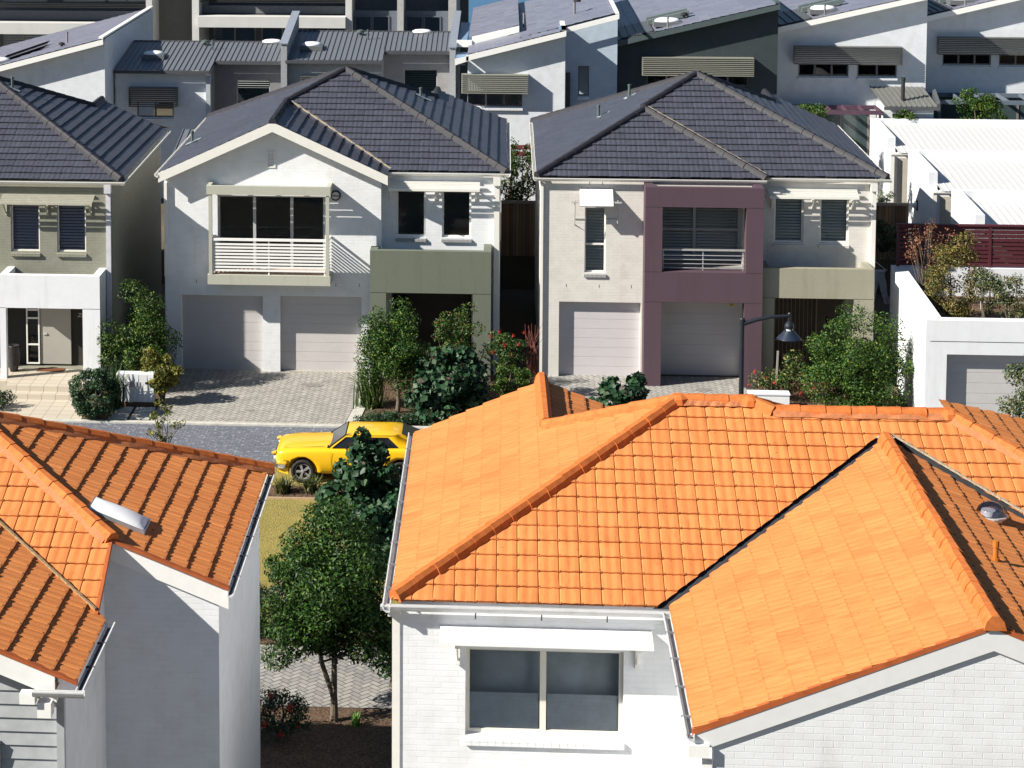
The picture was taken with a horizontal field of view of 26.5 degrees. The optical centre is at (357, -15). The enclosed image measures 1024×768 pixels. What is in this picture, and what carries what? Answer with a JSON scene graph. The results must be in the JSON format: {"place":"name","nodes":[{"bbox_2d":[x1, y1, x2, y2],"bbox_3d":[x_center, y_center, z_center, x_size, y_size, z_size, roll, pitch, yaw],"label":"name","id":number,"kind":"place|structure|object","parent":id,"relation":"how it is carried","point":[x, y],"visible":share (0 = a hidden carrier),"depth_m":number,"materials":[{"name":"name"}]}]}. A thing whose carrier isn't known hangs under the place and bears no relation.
{"place":"outdoors","nodes":[
{"label":"outdoors","id":0,"kind":"place"},
{"bbox_2d":[0,411,274,767],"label":"house","id":1,"kind":"structure","parent":0,"point":[129,601],"depth_m":31.60,"materials":[{"name":"tile"}]},
{"bbox_2d":[62,422,335,461],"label":"road","id":2,"kind":"structure","parent":0,"point":[259,443],"depth_m":58.58,"materials":[{"name":"asphalt"}]},
{"bbox_2d":[272,421,420,484],"bbox_3d":[0.028,11.872,55.189,4.380,1.275,1.656,0,5,4],"label":"parked car","id":3,"kind":"object","parent":2,"relation":"on","point":[302,454],"visible":0.65,"depth_m":54.57,"materials":[{"name":"yellow paint"}]},
{"bbox_2d":[153,370,366,422],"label":"driveway","id":4,"kind":"structure","parent":0,"point":[281,396],"depth_m":62.23,"materials":[{"name":"brick"}]},
{"bbox_2d":[260,645,391,708],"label":"front path","id":5,"kind":"structure","parent":0,"point":[361,686],"depth_m":42.38,"materials":[{"name":"brick"}]},
{"bbox_2d":[259,499,399,625],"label":"lawn","id":6,"kind":"structure","parent":0,"point":[279,517],"depth_m":51.42,"materials":[{"name":"plant"}]},
{"bbox_2d":[262,552,296,611],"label":"shrub","id":7,"kind":"object","parent":6,"relation":"on","point":[270,558],"visible":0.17,"depth_m":46.59,"materials":[{"name":"green plant"}]},
{"bbox_2d":[314,426,402,524],"bbox_3d":[0.153,11.772,51.500,2.434,2.483,2.006,0,5,4],"label":"shrub","id":8,"kind":"object","parent":6,"relation":"on","point":[367,476],"visible":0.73,"depth_m":51.22,"materials":[{"name":"green plant"}]},
{"bbox_2d":[343,494,398,578],"bbox_3d":[0.480,12.259,47.889,1.678,2.035,2.349,-2,5,-16],"label":"shrub","id":9,"kind":"object","parent":6,"relation":"on","point":[381,514],"visible":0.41,"depth_m":47.48,"materials":[{"name":"green plant"}]},
{"bbox_2d":[1,284,907,709],"bbox_3d":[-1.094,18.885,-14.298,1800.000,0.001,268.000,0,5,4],"label":"ground","id":10,"kind":"structure","parent":0,"point":[517,314],"depth_m":71.51,"materials":[{"name":"soil"}]},
{"bbox_2d":[0,368,87,418],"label":"entry steps","id":11,"kind":"structure","parent":10,"relation":"on","point":[40,394],"depth_m":62.15,"materials":[{"name":"beige tile"}]},
{"bbox_2d":[8,344,19,371],"bbox_3d":[-10.168,10.998,63.813,0.380,0.780,0.374,0,5,4],"label":"garden pot","id":12,"kind":"object","parent":11,"relation":"on","point":[13,356],"visible":0.98,"depth_m":63.68,"materials":[{"name":"ceramic"}]},
{"bbox_2d":[0,6,153,114],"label":"terrace house","id":13,"kind":"structure","parent":10,"relation":"on","point":[81,62],"depth_m":83.80,"materials":[{"name":"paint"}]},
{"bbox_2d":[0,76,170,390],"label":"house","id":14,"kind":"structure","parent":10,"relation":"on","point":[80,212],"depth_m":64.42,"materials":[{"name":"stone"}]},
{"bbox_2d":[10,205,40,256],"bbox_3d":[-9.814,7.197,63.830,0.896,1.558,0.315,0,5,4],"label":"window","id":15,"kind":"structure","parent":14,"relation":"in","point":[29,214],"depth_m":63.95,"materials":[{"name":"grey glass"}]},
{"bbox_2d":[40,308,71,363],"bbox_3d":[-9.018,10.327,64.452,0.920,1.940,0.090,0,5,4],"label":"front door","id":16,"kind":"structure","parent":14,"relation":"in","point":[55,324],"depth_m":64.46,"materials":[{"name":"wood"}]},
{"bbox_2d":[56,205,86,256],"bbox_3d":[-8.438,7.205,63.736,0.896,1.558,0.315,0,5,4],"label":"window","id":17,"kind":"structure","parent":14,"relation":"in","point":[58,206],"depth_m":63.84,"materials":[{"name":"beige metal"}]},
{"bbox_2d":[81,388,159,420],"bbox_3d":[-6.914,11.868,62.083,2.500,0.001,4.350,0,5,4],"label":"garden bed","id":18,"kind":"object","parent":10,"relation":"on","point":[101,417],"visible":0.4,"depth_m":60.52,"materials":[{"name":"brown soil"}]},
{"bbox_2d":[68,367,121,418],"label":"shrub","id":19,"kind":"object","parent":18,"relation":"on","point":[80,404],"visible":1,"depth_m":59.85,"materials":[{"name":"green plant"}]},
{"bbox_2d":[105,360,131,409],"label":"grass clump","id":20,"kind":"object","parent":18,"relation":"on","point":[117,404],"visible":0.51,"depth_m":60.94,"materials":[{"name":"green plant"}]},
{"bbox_2d":[108,407,154,419],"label":"stepping stones","id":21,"kind":"object","parent":18,"relation":"on","point":[139,413],"visible":0.83,"depth_m":60.48,"materials":[{"name":"concrete"}]},
{"bbox_2d":[116,371,155,406],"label":"letterbox pillar","id":22,"kind":"structure","parent":18,"relation":"on","point":[139,392],"depth_m":61.27,"materials":[{"name":"white paint"}]},
{"bbox_2d":[96,277,184,374],"bbox_3d":[-6.352,10.148,62.950,2.606,3.383,2.037,0,5,4],"label":"shrub","id":23,"kind":"object","parent":18,"relation":"on","point":[143,319],"visible":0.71,"depth_m":62.68,"materials":[{"name":"green plant"}]},
{"bbox_2d":[140,345,185,403],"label":"shrub","id":24,"kind":"object","parent":10,"relation":"on","point":[161,382],"visible":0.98,"depth_m":61.33,"materials":[{"name":"green plant"}]},
{"bbox_2d":[146,399,186,442],"bbox_3d":[-4.943,11.576,54.893,1.141,2.026,0.725,5,7,44],"label":"young tree","id":25,"kind":"object","parent":10,"relation":"on","point":[157,426],"visible":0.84,"depth_m":54.93,"materials":[{"name":"green plant"}]},
{"bbox_2d":[113,39,280,197],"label":"terrace house","id":26,"kind":"structure","parent":10,"relation":"on","point":[143,72],"depth_m":86.15,"materials":[{"name":"grey metal"}]},
{"bbox_2d":[237,79,269,102],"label":"window","id":27,"kind":"structure","parent":26,"relation":"in","point":[256,88],"depth_m":86.99,"materials":[{"name":"black glass"}]},
{"bbox_2d":[0,0,468,105],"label":"apartment building","id":28,"kind":"structure","parent":10,"relation":"on","point":[210,20],"depth_m":110.38,"materials":[{"name":"paint"}]},
{"bbox_2d":[3,34,47,45],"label":"window","id":29,"kind":"structure","parent":28,"relation":"in","point":[4,36],"depth_m":113.93,"materials":[{"name":"black glass"}]},
{"bbox_2d":[214,27,255,40],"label":"window","id":30,"kind":"structure","parent":28,"relation":"in","point":[234,31],"depth_m":113.10,"materials":[{"name":"black glass"}]},
{"bbox_2d":[261,28,302,40],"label":"window","id":31,"kind":"structure","parent":28,"relation":"in","point":[273,29],"depth_m":112.96,"materials":[{"name":"black glass"}]},
{"bbox_2d":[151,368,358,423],"bbox_3d":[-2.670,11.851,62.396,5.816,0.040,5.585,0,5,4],"label":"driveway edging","id":32,"kind":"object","parent":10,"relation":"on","point":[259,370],"visible":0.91,"depth_m":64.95,"materials":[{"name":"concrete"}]},
{"bbox_2d":[270,468,334,485],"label":"verge grass","id":33,"kind":"structure","parent":10,"relation":"on","point":[329,477],"depth_m":55.00,"materials":[{"name":"plant"}]},
{"bbox_2d":[739,313,801,393],"bbox_3d":[10.316,10.372,54.193,1.545,4.445,0.620,0,5,4],"label":"street lamp","id":34,"kind":"object","parent":33,"relation":"on","point":[788,334],"visible":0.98,"depth_m":53.99,"materials":[{"name":"metal"}]},
{"bbox_2d":[260,627,373,644],"bbox_3d":[0.206,13.466,44.654,8.500,0.001,0.900,0,5,4],"label":"garden bed","id":35,"kind":"object","parent":10,"relation":"on","point":[266,640],"depth_m":44.53,"materials":[{"name":"brown soil"}]},
{"bbox_2d":[260,581,292,640],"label":"shrub","id":36,"kind":"object","parent":35,"relation":"on","point":[269,590],"visible":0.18,"depth_m":44.64,"materials":[{"name":"green plant"}]},
{"bbox_2d":[260,706,391,767],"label":"garden bed","id":37,"kind":"object","parent":10,"relation":"on","point":[325,742],"depth_m":39.69,"materials":[{"name":"brown soil"}]},
{"bbox_2d":[260,685,313,741],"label":"shrub","id":38,"kind":"object","parent":37,"relation":"on","point":[280,730],"visible":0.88,"depth_m":39.70,"materials":[{"name":"green plant"}]},
{"bbox_2d":[260,495,391,722],"bbox_3d":[-0.487,11.685,40.323,2.893,4.462,2.565,-3,6,-26],"label":"tree","id":39,"kind":"object","parent":37,"relation":"on","point":[333,606],"visible":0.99,"depth_m":39.93,"materials":[{"name":"green plant"}]},
{"bbox_2d":[268,485,393,497],"bbox_3d":[6.590,12.673,53.301,17.950,0.001,1.000,0,5,4],"label":"garden bed","id":40,"kind":"object","parent":10,"relation":"on","point":[296,491],"depth_m":53.74,"materials":[{"name":"brown soil"}]},
{"bbox_2d":[271,476,298,494],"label":"bed plant","id":41,"kind":"object","parent":40,"relation":"on","point":[283,487],"visible":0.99,"depth_m":53.74,"materials":[{"name":"green plant"}]},
{"bbox_2d":[289,472,326,495],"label":"bed plant","id":42,"kind":"object","parent":40,"relation":"on","point":[309,486],"visible":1,"depth_m":53.81,"materials":[{"name":"green plant"}]},
{"bbox_2d":[154,66,510,381],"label":"house","id":43,"kind":"structure","parent":10,"relation":"on","point":[309,223],"depth_m":64.83,"materials":[{"name":"paint"}]},
{"bbox_2d":[182,295,262,369],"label":"garage door","id":44,"kind":"structure","parent":43,"relation":"in","point":[220,331],"depth_m":65.15,"materials":[{"name":"paint"}]},
{"bbox_2d":[218,195,324,269],"bbox_3d":[-2.586,7.370,64.723,3.220,2.240,0.074,0,5,4],"label":"balcony door","id":45,"kind":"structure","parent":43,"relation":"in","point":[254,197],"depth_m":64.66,"materials":[{"name":"black glass"}]},
{"bbox_2d":[281,296,361,370],"bbox_3d":[-1.099,10.434,64.974,2.450,2.328,0.050,0,5,4],"label":"garage door","id":46,"kind":"structure","parent":43,"relation":"in","point":[321,333],"depth_m":64.95,"materials":[{"name":"paint"}]},
{"bbox_2d":[395,191,425,241],"bbox_3d":[1.589,6.890,64.781,0.916,1.555,0.220,0,5,4],"label":"window","id":47,"kind":"structure","parent":43,"relation":"in","point":[421,235],"depth_m":64.79,"materials":[{"name":"black metal"}]},
{"bbox_2d":[408,293,470,360],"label":"window","id":48,"kind":"structure","parent":43,"relation":"in","point":[429,306],"depth_m":66.08,"materials":[{"name":"glass"}]},
{"bbox_2d":[441,191,471,242],"bbox_3d":[2.951,6.899,64.688,0.906,1.555,0.220,0,5,4],"label":"window","id":49,"kind":"structure","parent":43,"relation":"in","point":[442,240],"depth_m":64.71,"materials":[{"name":"black metal"}]},
{"bbox_2d":[340,366,392,410],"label":"grass clump","id":50,"kind":"object","parent":10,"relation":"on","point":[369,397],"visible":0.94,"depth_m":61.13,"materials":[{"name":"green plant"}]},
{"bbox_2d":[280,11,460,98],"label":"terrace house","id":51,"kind":"structure","parent":10,"relation":"on","point":[423,58],"depth_m":86.20,"materials":[{"name":"grey metal"}]},
{"bbox_2d":[404,69,436,91],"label":"window","id":52,"kind":"structure","parent":51,"relation":"in","point":[406,71],"depth_m":86.48,"materials":[{"name":"black glass"}]},
{"bbox_2d":[374,373,534,425],"bbox_3d":[2.816,11.878,61.968,4.570,0.001,5.450,0,5,4],"label":"garden bed","id":53,"kind":"object","parent":10,"relation":"on","point":[390,405],"depth_m":62.20,"materials":[{"name":"brown soil"}]},
{"bbox_2d":[353,295,434,412],"bbox_3d":[0.969,10.364,60.862,2.102,3.353,2.115,5,7,42],"label":"tree","id":54,"kind":"object","parent":53,"relation":"on","point":[391,354],"visible":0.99,"depth_m":60.63,"materials":[{"name":"green plant"}]},
{"bbox_2d":[353,409,437,425],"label":"ground cover","id":55,"kind":"object","parent":53,"relation":"on","point":[408,418],"visible":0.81,"depth_m":59.58,"materials":[{"name":"green plant"}]},
{"bbox_2d":[403,344,491,425],"bbox_3d":[2.480,11.022,59.758,2.469,2.261,2.059,0,5,4],"label":"shrub","id":56,"kind":"object","parent":53,"relation":"on","point":[437,387],"visible":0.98,"depth_m":59.36,"materials":[{"name":"green plant"}]},
{"bbox_2d":[431,301,488,369],"bbox_3d":[2.973,10.494,62.708,1.748,2.736,1.417,0,5,4],"label":"shrub","id":57,"kind":"object","parent":53,"relation":"on","point":[441,325],"visible":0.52,"depth_m":62.58,"materials":[{"name":"green plant"}]},
{"bbox_2d":[485,330,527,390],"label":"shrub","id":58,"kind":"object","parent":53,"relation":"on","point":[502,353],"visible":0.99,"depth_m":61.64,"materials":[{"name":"green plant"}]},
{"bbox_2d":[490,363,533,395],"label":"shrub","id":59,"kind":"object","parent":53,"relation":"on","point":[521,379],"visible":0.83,"depth_m":61.01,"materials":[{"name":"green plant"}]},
{"bbox_2d":[525,324,542,384],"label":"shrub","id":60,"kind":"object","parent":53,"relation":"on","point":[531,366],"visible":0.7,"depth_m":62.22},
{"bbox_2d":[40,418,894,437],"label":"kerb","id":61,"kind":"structure","parent":10,"relation":"on","point":[205,423],"depth_m":59.55,"materials":[{"name":"concrete"}]},
{"bbox_2d":[501,200,534,255],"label":"timber fence","id":62,"kind":"object","parent":10,"relation":"on","point":[517,227],"visible":0.77,"depth_m":75.19,"materials":[{"name":"wood"}]},
{"bbox_2d":[455,0,618,212],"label":"terrace house","id":63,"kind":"structure","parent":10,"relation":"on","point":[527,60],"depth_m":82.90,"materials":[{"name":"paint"}]},
{"bbox_2d":[468,92,522,110],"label":"window","id":64,"kind":"structure","parent":63,"relation":"in","point":[519,108],"depth_m":82.56,"materials":[{"name":"glass"}]},
{"bbox_2d":[588,371,650,405],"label":"shrub","id":65,"kind":"object","parent":10,"relation":"on","point":[614,391],"visible":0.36,"depth_m":53.82,"materials":[{"name":"green plant"}]},
{"bbox_2d":[614,0,779,96],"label":"terrace house","id":66,"kind":"structure","parent":10,"relation":"on","point":[734,41],"depth_m":83.25,"materials":[{"name":"paint"}]},
{"bbox_2d":[380,372,1023,767],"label":"house","id":67,"kind":"structure","parent":10,"relation":"on","point":[694,580],"depth_m":30.99,"materials":[{"name":"tile"}]},
{"bbox_2d":[464,648,623,749],"bbox_3d":[2.670,10.144,31.054,2.286,1.475,0.460,0,5,4],"label":"window","id":68,"kind":"structure","parent":67,"relation":"in","point":[556,692],"depth_m":31.12,"materials":[{"name":"grey glass"}]},
{"bbox_2d":[789,392,904,406],"bbox_3d":[13.385,11.999,60.648,4.200,0.001,4.250,0,5,4],"label":"garden bed","id":69,"kind":"object","parent":10,"relation":"on","point":[801,399],"depth_m":62.00,"materials":[{"name":"brown soil"}]},
{"bbox_2d":[747,390,789,404],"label":"wall","id":70,"kind":"structure","parent":69,"relation":"on","point":[780,396],"depth_m":61.07,"materials":[{"name":"white paint"}]},
{"bbox_2d":[747,349,814,394],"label":"rose bush","id":71,"kind":"object","parent":69,"relation":"on","point":[787,385],"visible":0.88,"depth_m":61.74,"materials":[{"name":"green plant"}]},
{"bbox_2d":[795,300,914,406],"bbox_3d":[14.054,10.560,60.689,3.524,3.570,2.266,0,5,4],"label":"shrub","id":72,"kind":"object","parent":69,"relation":"on","point":[859,370],"visible":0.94,"depth_m":60.41,"materials":[{"name":"green plant"}]},
{"bbox_2d":[777,0,927,156],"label":"terrace house","id":73,"kind":"structure","parent":10,"relation":"on","point":[840,52],"depth_m":84.47,"materials":[{"name":"paint"}]},
{"bbox_2d":[798,64,848,79],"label":"window","id":74,"kind":"structure","parent":73,"relation":"in","point":[831,68],"depth_m":84.62,"materials":[{"name":"brown metal"}]},
{"bbox_2d":[857,65,896,79],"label":"window","id":75,"kind":"structure","parent":73,"relation":"in","point":[893,77],"depth_m":84.46,"materials":[{"name":"brown metal"}]},
{"bbox_2d":[875,219,896,270],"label":"shrub","id":76,"kind":"object","parent":10,"relation":"on","point":[886,245],"visible":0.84,"depth_m":70.35,"materials":[{"name":"green plant"}]},
{"bbox_2d":[869,77,939,118],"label":"annexe","id":77,"kind":"structure","parent":10,"relation":"on","point":[920,102],"depth_m":83.11,"materials":[{"name":"grey metal"}]},
{"bbox_2d":[870,118,1023,202],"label":"terrace unit","id":78,"kind":"structure","parent":10,"relation":"on","point":[893,141],"depth_m":80.11,"materials":[{"name":"white metal"}]},
{"bbox_2d":[907,150,1023,249],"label":"terrace unit","id":79,"kind":"structure","parent":10,"relation":"on","point":[935,177],"depth_m":75.00,"materials":[{"name":"white metal"}]},
{"bbox_2d":[925,0,1023,92],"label":"terrace house","id":80,"kind":"structure","parent":10,"relation":"on","point":[979,44],"depth_m":85.61,"materials":[{"name":"paint"}]},
{"bbox_2d":[942,53,991,68],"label":"window","id":81,"kind":"structure","parent":80,"relation":"in","point":[944,65],"depth_m":85.68,"materials":[{"name":"brown metal"}]},
{"bbox_2d":[995,361,1023,418],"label":"shrub","id":82,"kind":"object","parent":10,"relation":"on","point":[1015,406],"visible":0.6,"depth_m":54.21,"materials":[{"name":"green plant"}]},
{"bbox_2d":[154,87,912,294],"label":"back terrace ground","id":83,"kind":"structure","parent":0,"point":[517,272],"depth_m":75.64,"materials":[{"name":"soil"}]},
{"bbox_2d":[501,137,535,199],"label":"tree","id":84,"kind":"object","parent":83,"relation":"on","point":[516,165],"visible":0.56,"depth_m":76.45,"materials":[{"name":"green plant"}]},
{"bbox_2d":[798,102,832,121],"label":"tree","id":85,"kind":"object","parent":83,"relation":"on","point":[814,109],"visible":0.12,"depth_m":78.78,"materials":[{"name":"green plant"}]},
{"bbox_2d":[792,104,881,117],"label":"pergola","id":86,"kind":"object","parent":83,"relation":"on","point":[869,110],"visible":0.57,"depth_m":82.85,"materials":[{"name":"wood"}]},
{"bbox_2d":[822,109,869,155],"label":"glass wall","id":87,"kind":"structure","parent":83,"relation":"on","point":[855,126],"depth_m":84.33,"materials":[{"name":"glass"}]},
{"bbox_2d":[875,202,908,256],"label":"timber fence","id":88,"kind":"object","parent":83,"relation":"on","point":[894,214],"visible":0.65,"depth_m":74.96,"materials":[{"name":"wood"}]},
{"bbox_2d":[928,92,1023,118],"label":"pergola","id":89,"kind":"object","parent":83,"relation":"on","point":[1003,97],"visible":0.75,"depth_m":84.60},
{"bbox_2d":[932,97,1023,119],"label":"glass wall","id":90,"kind":"structure","parent":83,"relation":"on","point":[1011,112],"depth_m":85.42,"materials":[{"name":"glass"}]},
{"bbox_2d":[951,87,1008,119],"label":"tree","id":91,"kind":"object","parent":83,"relation":"on","point":[985,108],"visible":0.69,"depth_m":82.75,"materials":[{"name":"green plant"}]},
{"bbox_2d":[469,0,616,44],"bbox_3d":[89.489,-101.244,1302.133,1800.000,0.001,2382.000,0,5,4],"label":"water","id":92,"kind":"structure","parent":0,"point":[475,3],"depth_m":181.93,"materials":[{"name":"blue liquid"}]},
{"bbox_2d":[548,375,747,403],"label":"driveway","id":93,"kind":"structure","parent":0,"point":[586,386],"depth_m":63.55,"materials":[{"name":"brick"}]},
{"bbox_2d":[529,71,891,391],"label":"house","id":94,"kind":"structure","parent":0,"point":[685,223],"depth_m":64.20,"materials":[{"name":"stone"}]},
{"bbox_2d":[584,207,605,277],"bbox_3d":[7.030,7.585,64.085,0.656,2.098,0.315,0,5,4],"label":"window","id":95,"kind":"structure","parent":94,"relation":"in","point":[594,242],"depth_m":64.20,"materials":[{"name":"grey glass"}]},
{"bbox_2d":[558,301,639,375],"bbox_3d":[7.195,10.506,64.460,2.410,2.278,0.050,0,5,4],"label":"garage door","id":96,"kind":"structure","parent":94,"relation":"in","point":[596,338],"depth_m":64.44,"materials":[{"name":"metal"}]},
{"bbox_2d":[661,302,739,375],"bbox_3d":[10.164,10.383,64.486,2.530,2.518,0.070,0,5,4],"label":"garage door","id":97,"kind":"structure","parent":94,"relation":"in","point":[697,338],"depth_m":64.49,"materials":[{"name":"paint"}]},
{"bbox_2d":[662,207,739,259],"bbox_3d":[10.206,7.235,64.663,2.410,1.900,0.169,0,5,4],"label":"balcony door","id":98,"kind":"structure","parent":94,"relation":"in","point":[710,221],"depth_m":64.72,"materials":[{"name":"grey glass"}]},
{"bbox_2d":[773,199,803,247],"bbox_3d":[12.753,7.000,64.020,0.896,1.475,0.315,0,5,4],"label":"window","id":99,"kind":"structure","parent":94,"relation":"in","point":[780,232],"depth_m":64.14,"materials":[{"name":"beige metal"}]},
{"bbox_2d":[773,298,816,368],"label":"front door","id":100,"kind":"structure","parent":94,"relation":"in","point":[803,311],"depth_m":65.02,"materials":[{"name":"wood"}]},
{"bbox_2d":[819,199,848,247],"bbox_3d":[14.079,7.008,63.930,0.876,1.475,0.315,0,5,4],"label":"window","id":101,"kind":"structure","parent":94,"relation":"in","point":[841,207],"depth_m":64.05,"materials":[{"name":"grey glass"}]},
{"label":"clothes line","id":102,"kind":"object","parent":94,"relation":"attached to","visible":0},
{"bbox_2d":[874,270,888,303],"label":"trousers","id":103,"kind":"object","parent":102,"relation":"hanging from","point":[880,279],"visible":0.74,"depth_m":66.14,"materials":[{"name":"fabric"}]},
{"bbox_2d":[889,265,1023,417],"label":"garage","id":104,"kind":"structure","parent":0,"point":[963,361],"depth_m":58.57,"materials":[{"name":"white paint"}]},
{"bbox_2d":[902,218,956,300],"bbox_3d":[16.640,8.079,63.263,1.446,2.726,1.128,-2,6,-18],"label":"shrub","id":105,"kind":"object","parent":104,"relation":"on","point":[921,281],"visible":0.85,"depth_m":63.14,"materials":[{"name":"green plant"}]},
{"bbox_2d":[922,230,987,317],"bbox_3d":[16.953,8.263,61.417,1.837,2.711,1.480,0,5,4],"label":"shrub","id":106,"kind":"object","parent":104,"relation":"on","point":[955,310],"visible":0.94,"depth_m":61.27,"materials":[{"name":"green plant"}]},
{"bbox_2d":[896,223,1023,267],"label":"slat fence","id":107,"kind":"object","parent":104,"relation":"on","point":[1010,253],"visible":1,"depth_m":64.59,"materials":[{"name":"red paint"}]},
{"bbox_2d":[946,354,1023,417],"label":"garage door","id":108,"kind":"structure","parent":104,"relation":"in","point":[971,380],"depth_m":58.56,"materials":[{"name":"metal"}]},
{"bbox_2d":[970,268,1004,317],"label":"shrub","id":109,"kind":"object","parent":104,"relation":"on","point":[985,285],"visible":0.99,"depth_m":60.78,"materials":[{"name":"green plant"}]},
{"bbox_2d":[992,272,1023,318],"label":"shrub","id":110,"kind":"object","parent":104,"relation":"on","point":[1006,302],"visible":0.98,"depth_m":60.49,"materials":[{"name":"green plant"}]},
{"bbox_2d":[950,189,1023,266],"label":"terrace unit","id":111,"kind":"structure","parent":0,"point":[987,206],"depth_m":69.41,"materials":[{"name":"paint"}]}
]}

